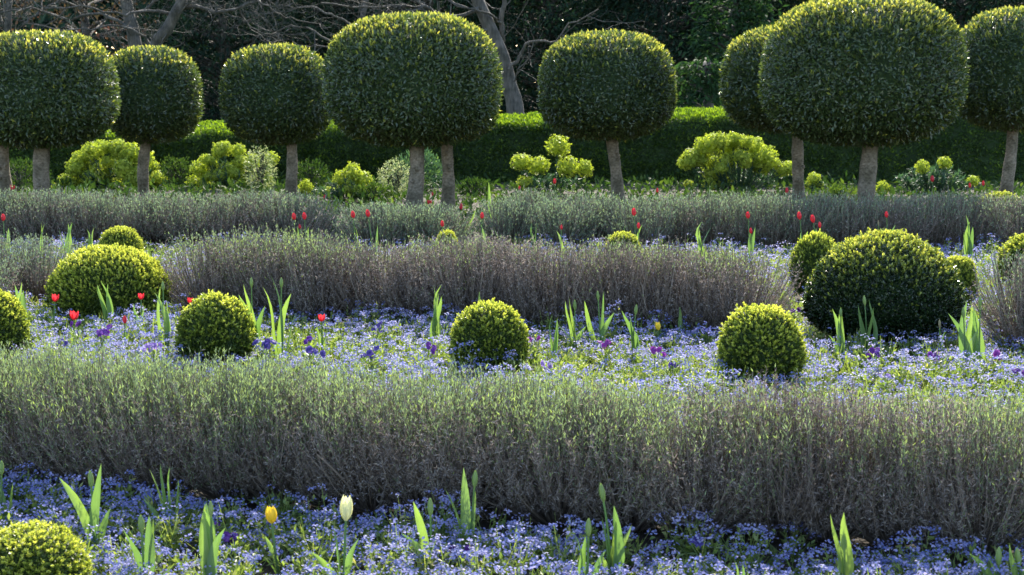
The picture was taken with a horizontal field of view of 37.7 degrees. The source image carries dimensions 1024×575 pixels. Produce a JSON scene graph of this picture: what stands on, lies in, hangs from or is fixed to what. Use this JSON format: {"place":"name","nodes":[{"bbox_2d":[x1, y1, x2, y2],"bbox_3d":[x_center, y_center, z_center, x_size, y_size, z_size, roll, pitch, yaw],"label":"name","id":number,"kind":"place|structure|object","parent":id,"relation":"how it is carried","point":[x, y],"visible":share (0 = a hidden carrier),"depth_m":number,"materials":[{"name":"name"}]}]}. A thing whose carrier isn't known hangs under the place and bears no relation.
{"place":"outdoors","nodes":[
{"label":"outdoors","id":0,"kind":"place"},
{"bbox_2d":[0,182,1023,574],"bbox_3d":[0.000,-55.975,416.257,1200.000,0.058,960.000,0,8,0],"label":"ground","id":1,"kind":"structure","parent":0,"point":[856,542],"depth_m":5.60,"materials":[{"name":"soil"}]},
{"bbox_2d":[0,139,12,195],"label":"laurel tree","id":2,"kind":"object","parent":1,"relation":"on","point":[5,179],"visible":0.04,"depth_m":20.23,"materials":[{"name":"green plant"}]},
{"bbox_2d":[0,460,12,526],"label":"tulip","id":3,"kind":"object","parent":1,"relation":"on","point":[2,498],"visible":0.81,"depth_m":5.46,"materials":[{"name":"green plant"}]},
{"bbox_2d":[0,249,23,295],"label":"lavender bush","id":4,"kind":"object","parent":1,"relation":"on","point":[6,282],"visible":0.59,"depth_m":10.28,"materials":[{"name":"grey plant"}]},
{"bbox_2d":[0,289,31,364],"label":"box ball","id":5,"kind":"object","parent":1,"relation":"on","point":[15,323],"visible":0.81,"depth_m":8.64,"materials":[{"name":"green plant"}]},
{"bbox_2d":[10,155,52,190],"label":"green shrub","id":6,"kind":"object","parent":1,"relation":"on","point":[19,182],"visible":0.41,"depth_m":22.72,"materials":[{"name":"green plant"}]},
{"bbox_2d":[0,227,89,306],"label":"lavender hedge","id":7,"kind":"object","parent":1,"relation":"on","point":[31,272],"visible":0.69,"depth_m":10.94,"materials":[{"name":"grey plant"}]},
{"bbox_2d":[0,519,93,574],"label":"box ball","id":8,"kind":"object","parent":1,"relation":"on","point":[36,547],"visible":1,"depth_m":4.59,"materials":[{"name":"green plant"}]},
{"bbox_2d":[0,29,121,206],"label":"laurel tree","id":9,"kind":"object","parent":1,"relation":"on","point":[59,89],"visible":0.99,"depth_m":17.47,"materials":[{"name":"green plant"}]},
{"bbox_2d":[59,465,109,553],"bbox_3d":[-1.491,0.773,5.223,0.168,0.339,0.062,0,8,0],"label":"tulip","id":10,"kind":"object","parent":1,"relation":"on","point":[91,519],"visible":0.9,"depth_m":5.22,"materials":[{"name":"green plant"}]},
{"bbox_2d":[92,324,112,362],"bbox_3d":[-2.323,0.350,8.519,0.135,0.270,0.159,-8,11,-44],"label":"viola","id":11,"kind":"object","parent":1,"relation":"on","point":[101,332],"visible":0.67,"depth_m":8.53,"materials":[{"name":"purple plant"}]},
{"bbox_2d":[96,282,113,327],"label":"tulip","id":12,"kind":"object","parent":1,"relation":"on","point":[108,309],"visible":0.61,"depth_m":9.69,"materials":[{"name":"green plant"}]},
{"bbox_2d":[43,242,173,322],"bbox_3d":[-2.763,-0.032,10.295,0.872,0.575,0.801,0,8,0],"label":"box ball","id":13,"kind":"object","parent":1,"relation":"on","point":[125,274],"visible":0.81,"depth_m":10.05,"materials":[{"name":"green plant"}]},
{"bbox_2d":[50,138,172,188],"bbox_3d":[-6.143,-1.779,23.255,2.037,1.082,1.113,0,8,0],"label":"euphorbia","id":14,"kind":"object","parent":1,"relation":"on","point":[86,157],"visible":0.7,"depth_m":22.99,"materials":[{"name":"green plant"}]},
{"bbox_2d":[97,225,144,251],"bbox_3d":[-3.361,-0.322,12.875,0.421,0.441,0.422,6,10,36],"label":"box ball","id":15,"kind":"object","parent":1,"relation":"on","point":[122,235],"visible":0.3,"depth_m":12.77,"materials":[{"name":"green plant"}]},
{"bbox_2d":[123,515,172,574],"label":"tulip","id":16,"kind":"object","parent":1,"relation":"on","point":[148,551],"visible":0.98,"depth_m":4.78,"materials":[{"name":"green plant"}]},
{"bbox_2d":[140,342,161,368],"bbox_3d":[-1.954,0.418,8.133,0.131,0.241,0.126,0,8,0],"label":"viola","id":17,"kind":"object","parent":1,"relation":"on","point":[154,346],"visible":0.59,"depth_m":8.11,"materials":[{"name":"purple plant"}]},
{"bbox_2d":[110,44,204,200],"bbox_3d":[-4.866,-2.179,20.304,1.418,2.220,1.408,0,8,0],"label":"laurel tree","id":18,"kind":"object","parent":1,"relation":"on","point":[160,97],"visible":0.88,"depth_m":19.80,"materials":[{"name":"green plant"}]},
{"bbox_2d":[143,464,178,539],"bbox_3d":[-1.264,0.771,5.413,0.133,0.291,0.059,3,9,23],"label":"tulip","id":19,"kind":"object","parent":1,"relation":"on","point":[153,510],"visible":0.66,"depth_m":5.40,"materials":[{"name":"green plant"}]},
{"bbox_2d":[155,281,170,353],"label":"tulip","id":20,"kind":"object","parent":1,"relation":"on","point":[167,325],"visible":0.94,"depth_m":9.00,"materials":[{"name":"green plant"}]},
{"bbox_2d":[0,182,344,248],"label":"lavender hedge","id":21,"kind":"object","parent":1,"relation":"on","point":[54,214],"visible":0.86,"depth_m":14.76,"materials":[{"name":"green plant"}]},
{"bbox_2d":[153,154,198,184],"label":"green shrub","id":22,"kind":"object","parent":1,"relation":"on","point":[185,169],"visible":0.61,"depth_m":23.32,"materials":[{"name":"green plant"}]},
{"bbox_2d":[199,501,224,574],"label":"tulip","id":23,"kind":"object","parent":1,"relation":"on","point":[209,541],"visible":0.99,"depth_m":4.74,"materials":[{"name":"green plant"}]},
{"bbox_2d":[173,289,257,372],"bbox_3d":[-1.685,0.249,8.513,0.471,0.497,0.484,-8,11,-44],"label":"box ball","id":24,"kind":"object","parent":1,"relation":"on","point":[211,322],"visible":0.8,"depth_m":8.38,"materials":[{"name":"green plant"}]},
{"bbox_2d":[184,140,279,190],"bbox_3d":[-4.334,-1.741,22.957,1.563,1.039,0.797,0,8,0],"label":"euphorbia","id":25,"kind":"object","parent":1,"relation":"on","point":[233,169],"visible":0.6,"depth_m":22.91,"materials":[{"name":"green plant"}]},
{"bbox_2d":[239,277,264,352],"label":"tulip","id":26,"kind":"object","parent":1,"relation":"on","point":[257,324],"visible":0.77,"depth_m":8.99,"materials":[{"name":"green plant"}]},
{"bbox_2d":[243,145,277,193],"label":"silver shrub","id":27,"kind":"object","parent":1,"relation":"on","point":[261,171],"visible":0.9,"depth_m":21.95,"materials":[{"name":"green plant"}]},
{"bbox_2d":[252,338,275,368],"bbox_3d":[-1.361,0.400,8.286,0.149,0.234,0.126,0,8,0],"label":"viola","id":28,"kind":"object","parent":1,"relation":"on","point":[266,344],"visible":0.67,"depth_m":8.27,"materials":[{"name":"purple plant"}]},
{"bbox_2d":[260,506,285,574],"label":"tulip","id":29,"kind":"object","parent":1,"relation":"on","point":[271,515],"visible":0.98,"depth_m":5.02,"materials":[{"name":"yellow plant"}]},
{"bbox_2d":[218,42,332,202],"bbox_3d":[-3.141,-2.163,20.094,1.584,2.243,1.540,0,8,0],"label":"laurel tree","id":30,"kind":"object","parent":1,"relation":"on","point":[273,95],"visible":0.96,"depth_m":19.54,"materials":[{"name":"green plant"}]},
{"bbox_2d":[264,278,295,368],"bbox_3d":[-1.334,0.196,8.613,0.186,0.551,0.062,-2,8,-16],"label":"tulip","id":31,"kind":"object","parent":1,"relation":"on","point":[280,327],"visible":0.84,"depth_m":8.62,"materials":[{"name":"green plant"}]},
{"bbox_2d":[301,346,325,377],"bbox_3d":[-1.076,0.426,8.088,0.128,0.237,0.127,-4,9,-26],"label":"viola","id":32,"kind":"object","parent":1,"relation":"on","point":[310,350],"visible":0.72,"depth_m":8.06,"materials":[{"name":"green plant"}]},
{"bbox_2d":[297,157,333,192],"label":"green shrub","id":33,"kind":"object","parent":1,"relation":"on","point":[312,177],"visible":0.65,"depth_m":22.21,"materials":[{"name":"green plant"}]},
{"bbox_2d":[311,494,358,574],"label":"tulip","id":34,"kind":"object","parent":1,"relation":"on","point":[346,506],"visible":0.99,"depth_m":4.84,"materials":[{"name":"green plant"}]},
{"bbox_2d":[297,161,376,201],"bbox_3d":[-2.390,-1.445,20.602,1.112,0.590,0.542,-1,8,-10],"label":"euphorbia","id":35,"kind":"object","parent":1,"relation":"on","point":[350,179],"visible":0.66,"depth_m":20.58,"materials":[{"name":"green plant"}]},
{"bbox_2d":[358,345,380,379],"bbox_3d":[-0.768,0.427,8.084,0.130,0.237,0.122,-3,8,-20],"label":"viola","id":36,"kind":"object","parent":1,"relation":"on","point":[370,354],"visible":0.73,"depth_m":8.06,"materials":[{"name":"green plant"}]},
{"bbox_2d":[352,179,395,203],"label":"green shrub","id":37,"kind":"object","parent":1,"relation":"on","point":[372,188],"visible":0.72,"depth_m":20.25,"materials":[{"name":"green plant"}]},
{"bbox_2d":[376,156,409,197],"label":"silver shrub","id":38,"kind":"object","parent":1,"relation":"on","point":[396,176],"visible":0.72,"depth_m":21.14,"materials":[{"name":"green plant"}]},
{"bbox_2d":[330,197,480,251],"bbox_3d":[-1.014,-0.601,14.420,1.462,0.551,0.913,0,8,0],"label":"lavender hedge","id":39,"kind":"object","parent":1,"relation":"on","point":[397,223],"visible":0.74,"depth_m":14.24,"materials":[{"name":"green plant"}]},
{"bbox_2d":[320,10,504,209],"bbox_3d":[-1.188,-2.017,17.883,2.220,2.562,2.133,0,8,0],"label":"laurel tree","id":40,"kind":"object","parent":1,"relation":"on","point":[417,82],"visible":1,"depth_m":17.12,"materials":[{"name":"green plant"}]},
{"bbox_2d":[391,146,442,190],"bbox_3d":[-1.385,-1.757,22.557,0.934,0.735,0.703,0,8,0],"label":"green shrub","id":41,"kind":"object","parent":1,"relation":"on","point":[433,168],"visible":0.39,"depth_m":22.50,"materials":[{"name":"green plant"}]},
{"bbox_2d":[401,498,434,574],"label":"tulip","id":42,"kind":"object","parent":1,"relation":"on","point":[421,529],"visible":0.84,"depth_m":4.96,"materials":[{"name":"green plant"}]},
{"bbox_2d":[430,286,441,348],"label":"tulip","id":43,"kind":"object","parent":1,"relation":"on","point":[435,322],"visible":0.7,"depth_m":9.10,"materials":[{"name":"green plant"}]},
{"bbox_2d":[445,467,477,560],"bbox_3d":[-0.174,0.784,5.174,0.118,0.328,0.048,2,8,13],"label":"tulip","id":44,"kind":"object","parent":1,"relation":"on","point":[467,516],"visible":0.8,"depth_m":5.16,"materials":[{"name":"green plant"}]},
{"bbox_2d":[440,78,500,211],"bbox_3d":[-0.775,-1.949,18.814,1.315,2.175,1.275,0,8,0],"label":"laurel tree","id":45,"kind":"object","parent":1,"relation":"on","point":[448,189],"visible":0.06,"depth_m":18.84,"materials":[{"name":"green plant"}]},
{"bbox_2d":[455,176,495,196],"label":"green shrub","id":46,"kind":"object","parent":1,"relation":"on","point":[476,183],"visible":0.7,"depth_m":21.34,"materials":[{"name":"green plant"}]},
{"bbox_2d":[153,220,805,338],"bbox_3d":[-0.314,-0.062,10.044,4.498,0.688,0.974,2,8,14],"label":"lavender hedge","id":47,"kind":"object","parent":1,"relation":"on","point":[523,285],"visible":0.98,"depth_m":9.85,"materials":[{"name":"grey plant"}]},
{"bbox_2d":[447,297,530,378],"bbox_3d":[-0.128,0.290,8.315,0.479,0.473,0.460,-8,11,-43],"label":"box ball","id":48,"kind":"object","parent":1,"relation":"on","point":[487,327],"visible":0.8,"depth_m":8.18,"materials":[{"name":"green plant"}]},
{"bbox_2d":[2,231,1017,333],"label":"forget me nots","id":49,"kind":"object","parent":1,"relation":"on","point":[948,253],"visible":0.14,"depth_m":13.63,"materials":[{"name":"blue plant"}]},
{"bbox_2d":[0,461,1023,574],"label":"forget me nots","id":50,"kind":"object","parent":1,"relation":"on","point":[30,490],"visible":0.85,"depth_m":5.11,"materials":[{"name":"blue plant"}]},
{"bbox_2d":[0,330,1023,556],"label":"lavender hedge","id":51,"kind":"object","parent":1,"relation":"on","point":[569,457],"visible":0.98,"depth_m":5.51,"materials":[{"name":"green plant"}]},
{"bbox_2d":[0,284,1023,488],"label":"forget me nots","id":52,"kind":"object","parent":1,"relation":"on","point":[585,357],"visible":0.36,"depth_m":8.51,"materials":[{"name":"blue plant"}]},
{"bbox_2d":[0,169,1023,239],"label":"ground cover","id":53,"kind":"object","parent":1,"relation":"on","point":[466,202],"visible":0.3,"depth_m":21.41,"materials":[{"name":"green plant"}]},
{"bbox_2d":[9,106,1023,182],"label":"clipped hedge","id":54,"kind":"object","parent":1,"relation":"on","point":[965,146],"visible":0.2,"depth_m":24.36,"materials":[{"name":"green plant"}]},
{"bbox_2d":[509,134,594,193],"bbox_3d":[0.582,-1.806,21.938,1.263,0.900,0.583,0,8,0],"label":"euphorbia","id":55,"kind":"object","parent":1,"relation":"on","point":[558,145],"visible":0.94,"depth_m":21.87,"materials":[{"name":"green plant"}]},
{"bbox_2d":[558,299,585,350],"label":"tulip","id":56,"kind":"object","parent":1,"relation":"on","point":[572,328],"visible":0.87,"depth_m":9.01,"materials":[{"name":"green plant"}]},
{"bbox_2d":[474,183,677,251],"bbox_3d":[0.623,-0.690,14.717,2.017,0.647,1.239,0,8,0],"label":"lavender hedge","id":57,"kind":"object","parent":1,"relation":"on","point":[584,219],"visible":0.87,"depth_m":14.51,"materials":[{"name":"green plant"}]},
{"bbox_2d":[575,518,604,574],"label":"tulip","id":58,"kind":"object","parent":1,"relation":"on","point":[583,562],"visible":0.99,"depth_m":4.71,"materials":[{"name":"green plant"}]},
{"bbox_2d":[584,291,613,352],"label":"tulip","id":59,"kind":"object","parent":1,"relation":"on","point":[602,329],"visible":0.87,"depth_m":9.01,"materials":[{"name":"green plant"}]},
{"bbox_2d":[594,339,613,370],"bbox_3d":[0.525,0.393,8.433,0.111,0.207,0.120,-6,10,-37],"label":"viola","id":60,"kind":"object","parent":1,"relation":"on","point":[606,344],"visible":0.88,"depth_m":8.43,"materials":[{"name":"purple plant"}]},
{"bbox_2d":[536,28,677,201],"bbox_3d":[1.272,-2.250,20.081,1.921,2.420,1.898,0,8,0],"label":"laurel tree","id":61,"kind":"object","parent":1,"relation":"on","point":[610,88],"visible":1,"depth_m":19.41,"materials":[{"name":"green plant"}]},
{"bbox_2d":[599,483,631,574],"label":"tulip","id":62,"kind":"object","parent":1,"relation":"on","point":[616,553],"visible":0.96,"depth_m":4.84,"materials":[{"name":"green plant"}]},
{"bbox_2d":[603,230,642,261],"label":"box ball","id":63,"kind":"object","parent":1,"relation":"on","point":[626,235],"visible":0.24,"depth_m":12.59,"materials":[{"name":"green plant"}]},
{"bbox_2d":[622,304,638,363],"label":"tulip","id":64,"kind":"object","parent":1,"relation":"on","point":[634,340],"visible":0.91,"depth_m":8.62,"materials":[{"name":"green plant"}]},
{"bbox_2d":[682,535,715,563],"bbox_3d":[0.640,0.903,5.126,0.116,0.106,0.124,0,8,0],"label":"viola","id":65,"kind":"object","parent":1,"relation":"on","point":[690,547],"visible":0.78,"depth_m":5.11,"materials":[{"name":"green plant"}]},
{"bbox_2d":[676,131,791,191],"bbox_3d":[3.352,-1.880,22.419,1.829,0.948,0.939,0,8,0],"label":"euphorbia","id":66,"kind":"object","parent":1,"relation":"on","point":[763,160],"visible":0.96,"depth_m":22.27,"materials":[{"name":"green plant"}]},
{"bbox_2d":[719,25,805,199],"bbox_3d":[3.525,-2.196,19.480,1.707,2.468,1.675,0,8,0],"label":"laurel tree","id":67,"kind":"object","parent":1,"relation":"on","point":[739,94],"visible":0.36,"depth_m":19.11,"materials":[{"name":"green plant"}]},
{"bbox_2d":[715,302,809,388],"bbox_3d":[1.349,0.316,8.123,0.509,0.485,0.510,-3,8,-19],"label":"box ball","id":68,"kind":"object","parent":1,"relation":"on","point":[759,338],"visible":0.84,"depth_m":7.97,"materials":[{"name":"green plant"}]},
{"bbox_2d":[788,229,837,297],"bbox_3d":[2.311,-0.174,11.385,0.422,0.551,0.434,-7,11,-43],"label":"box ball","id":69,"kind":"object","parent":1,"relation":"on","point":[813,248],"visible":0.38,"depth_m":11.28,"materials":[{"name":"green plant"}]},
{"bbox_2d":[804,171,825,194],"bbox_3d":[4.373,-1.493,21.594,0.440,0.366,0.310,0,8,0],"label":"euphorbia","id":70,"kind":"object","parent":1,"relation":"on","point":[815,180],"visible":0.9,"depth_m":21.54,"materials":[{"name":"green plant"}]},
{"bbox_2d":[644,186,1023,251],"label":"lavender hedge","id":71,"kind":"object","parent":1,"relation":"on","point":[841,220],"visible":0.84,"depth_m":14.45,"materials":[{"name":"green plant"}]},
{"bbox_2d":[812,183,857,207],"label":"green shrub","id":72,"kind":"object","parent":1,"relation":"on","point":[838,189],"visible":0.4,"depth_m":19.58,"materials":[{"name":"green plant"}]},
{"bbox_2d":[830,308,844,358],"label":"tulip","id":73,"kind":"object","parent":1,"relation":"on","point":[839,326],"visible":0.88,"depth_m":8.62,"materials":[{"name":"green plant"}]},
{"bbox_2d":[830,514,860,574],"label":"tulip","id":74,"kind":"object","parent":1,"relation":"on","point":[845,565],"visible":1,"depth_m":4.78,"materials":[{"name":"green plant"}]},
{"bbox_2d":[757,0,970,204],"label":"laurel tree","id":75,"kind":"object","parent":1,"relation":"on","point":[870,77],"visible":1,"depth_m":16.54,"materials":[{"name":"green plant"}]},
{"bbox_2d":[858,295,877,352],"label":"tulip","id":76,"kind":"object","parent":1,"relation":"on","point":[875,330],"visible":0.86,"depth_m":8.86,"materials":[{"name":"green plant"}]},
{"bbox_2d":[860,347,882,377],"bbox_3d":[1.979,0.423,8.286,0.133,0.189,0.123,0,8,0],"label":"viola","id":77,"kind":"object","parent":1,"relation":"on","point":[872,350],"visible":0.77,"depth_m":8.27,"materials":[{"name":"purple plant"}]},
{"bbox_2d":[800,227,967,347],"bbox_3d":[2.338,-0.008,9.432,1.037,0.750,1.051,1,8,4],"label":"box ball","id":78,"kind":"object","parent":1,"relation":"on","point":[900,280],"visible":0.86,"depth_m":9.13,"materials":[{"name":"green plant"}]},
{"bbox_2d":[876,156,979,195],"bbox_3d":[5.983,-1.601,21.583,1.309,0.601,0.890,5,9,33],"label":"euphorbia","id":79,"kind":"object","parent":1,"relation":"on","point":[923,175],"visible":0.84,"depth_m":21.47,"materials":[{"name":"green plant"}]},
{"bbox_2d":[948,302,978,366],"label":"tulip","id":80,"kind":"object","parent":1,"relation":"on","point":[966,342],"visible":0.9,"depth_m":8.42,"materials":[{"name":"green plant"}]},
{"bbox_2d":[947,254,979,305],"bbox_3d":[3.276,-0.046,10.997,0.311,0.406,0.312,-8,11,-44],"label":"box ball","id":81,"kind":"object","parent":1,"relation":"on","point":[965,265],"visible":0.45,"depth_m":10.90,"materials":[{"name":"green plant"}]},
{"bbox_2d":[963,216,973,258],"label":"tulip","id":82,"kind":"object","parent":1,"relation":"on","point":[968,242],"visible":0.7,"depth_m":13.27,"materials":[{"name":"green plant"}]},
{"bbox_2d":[971,296,984,370],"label":"tulip","id":83,"kind":"object","parent":1,"relation":"on","point":[979,345],"visible":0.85,"depth_m":8.47,"materials":[{"name":"green plant"}]},
{"bbox_2d":[970,547,1001,574],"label":"tulip","id":84,"kind":"object","parent":1,"relation":"on","point":[998,559],"visible":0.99,"depth_m":4.70,"materials":[{"name":"green plant"}]},
{"bbox_2d":[957,5,1023,193],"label":"laurel tree","id":85,"kind":"object","parent":1,"relation":"on","point":[994,41],"visible":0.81,"depth_m":18.55,"materials":[{"name":"green plant"}]},
{"bbox_2d":[960,246,1023,352],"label":"lavender hedge","id":86,"kind":"object","parent":1,"relation":"on","point":[1016,324],"visible":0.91,"depth_m":9.06,"materials":[{"name":"grey plant"}]},
{"bbox_2d":[996,233,1023,284],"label":"box ball","id":87,"kind":"object","parent":1,"relation":"on","point":[1013,245],"visible":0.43,"depth_m":11.62,"materials":[{"name":"green plant"}]},
{"bbox_2d":[1009,544,1023,574],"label":"tulip","id":88,"kind":"object","parent":1,"relation":"on","point":[1017,559],"visible":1,"depth_m":4.68,"materials":[{"name":"green plant"}]},
{"label":"lawn","id":89,"kind":"structure","parent":0,"visible":0},
{"bbox_2d":[0,0,83,32],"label":"bare tree","id":90,"kind":"object","parent":89,"relation":"on","point":[7,24],"visible":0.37,"depth_m":35.40,"materials":[{"name":"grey plant"}]},
{"bbox_2d":[0,0,155,55],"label":"leafy tree","id":91,"kind":"object","parent":89,"relation":"on","point":[85,20],"visible":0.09,"depth_m":43.15,"materials":[{"name":"green plant"}]},
{"bbox_2d":[0,0,235,53],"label":"bare tree","id":92,"kind":"object","parent":89,"relation":"on","point":[133,38],"visible":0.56,"depth_m":32.45,"materials":[{"name":"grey plant"}]},
{"bbox_2d":[4,0,370,60],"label":"bare tree","id":93,"kind":"object","parent":89,"relation":"on","point":[161,35],"visible":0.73,"depth_m":29.95,"materials":[{"name":"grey plant"}]},
{"bbox_2d":[107,0,341,121],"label":"evergreen tree","id":94,"kind":"object","parent":89,"relation":"on","point":[225,45],"visible":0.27,"depth_m":39.12,"materials":[{"name":"green plant"}]},
{"bbox_2d":[192,0,391,51],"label":"bare tree","id":95,"kind":"object","parent":89,"relation":"on","point":[364,10],"visible":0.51,"depth_m":32.21,"materials":[{"name":"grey plant"}]},
{"bbox_2d":[208,0,442,105],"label":"evergreen tree","id":96,"kind":"object","parent":89,"relation":"on","point":[312,13],"visible":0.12,"depth_m":41.33,"materials":[{"name":"green plant"}]},
{"bbox_2d":[299,0,548,114],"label":"evergreen tree","id":97,"kind":"object","parent":89,"relation":"on","point":[443,9],"visible":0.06,"depth_m":40.02,"materials":[{"name":"green plant"}]},
{"bbox_2d":[321,0,661,114],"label":"bare tree","id":98,"kind":"object","parent":89,"relation":"on","point":[513,97],"visible":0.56,"depth_m":27.97,"materials":[{"name":"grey plant"}]},
{"bbox_2d":[0,0,1019,120],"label":"woods","id":99,"kind":"object","parent":89,"relation":"on","point":[47,20],"visible":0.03,"depth_m":53.45,"materials":[{"name":"plant"}]},
{"bbox_2d":[444,0,647,114],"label":"evergreen tree","id":100,"kind":"object","parent":89,"relation":"on","point":[552,20],"visible":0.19,"depth_m":40.25,"materials":[{"name":"green plant"}]},
{"bbox_2d":[535,0,782,107],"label":"evergreen tree","id":101,"kind":"object","parent":89,"relation":"on","point":[670,23],"visible":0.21,"depth_m":38.46,"materials":[{"name":"green plant"}]},
{"bbox_2d":[672,53,728,107],"bbox_3d":[3.994,-3.630,30.712,2.165,2.306,2.124,-2,8,-17],"label":"leafy tree","id":102,"kind":"object","parent":89,"relation":"on","point":[706,72],"visible":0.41,"depth_m":30.53,"materials":[{"name":"green plant"}]},
{"bbox_2d":[669,0,788,106],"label":"leafy tree","id":103,"kind":"object","parent":89,"relation":"on","point":[734,10],"visible":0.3,"depth_m":33.65,"materials":[{"name":"green plant"}]},
{"bbox_2d":[638,0,822,105],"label":"evergreen tree","id":104,"kind":"object","parent":89,"relation":"on","point":[795,3],"visible":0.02,"depth_m":40.88,"materials":[{"name":"green plant"}]},
{"bbox_2d":[759,0,981,24],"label":"evergreen tree","id":105,"kind":"object","parent":89,"relation":"on","point":[937,5],"visible":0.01,"depth_m":39.61,"materials":[{"name":"green plant"}]},
{"bbox_2d":[920,0,1023,29],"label":"evergreen tree","id":106,"kind":"object","parent":89,"relation":"on","point":[962,4],"visible":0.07,"depth_m":39.51,"materials":[{"name":"green plant"}]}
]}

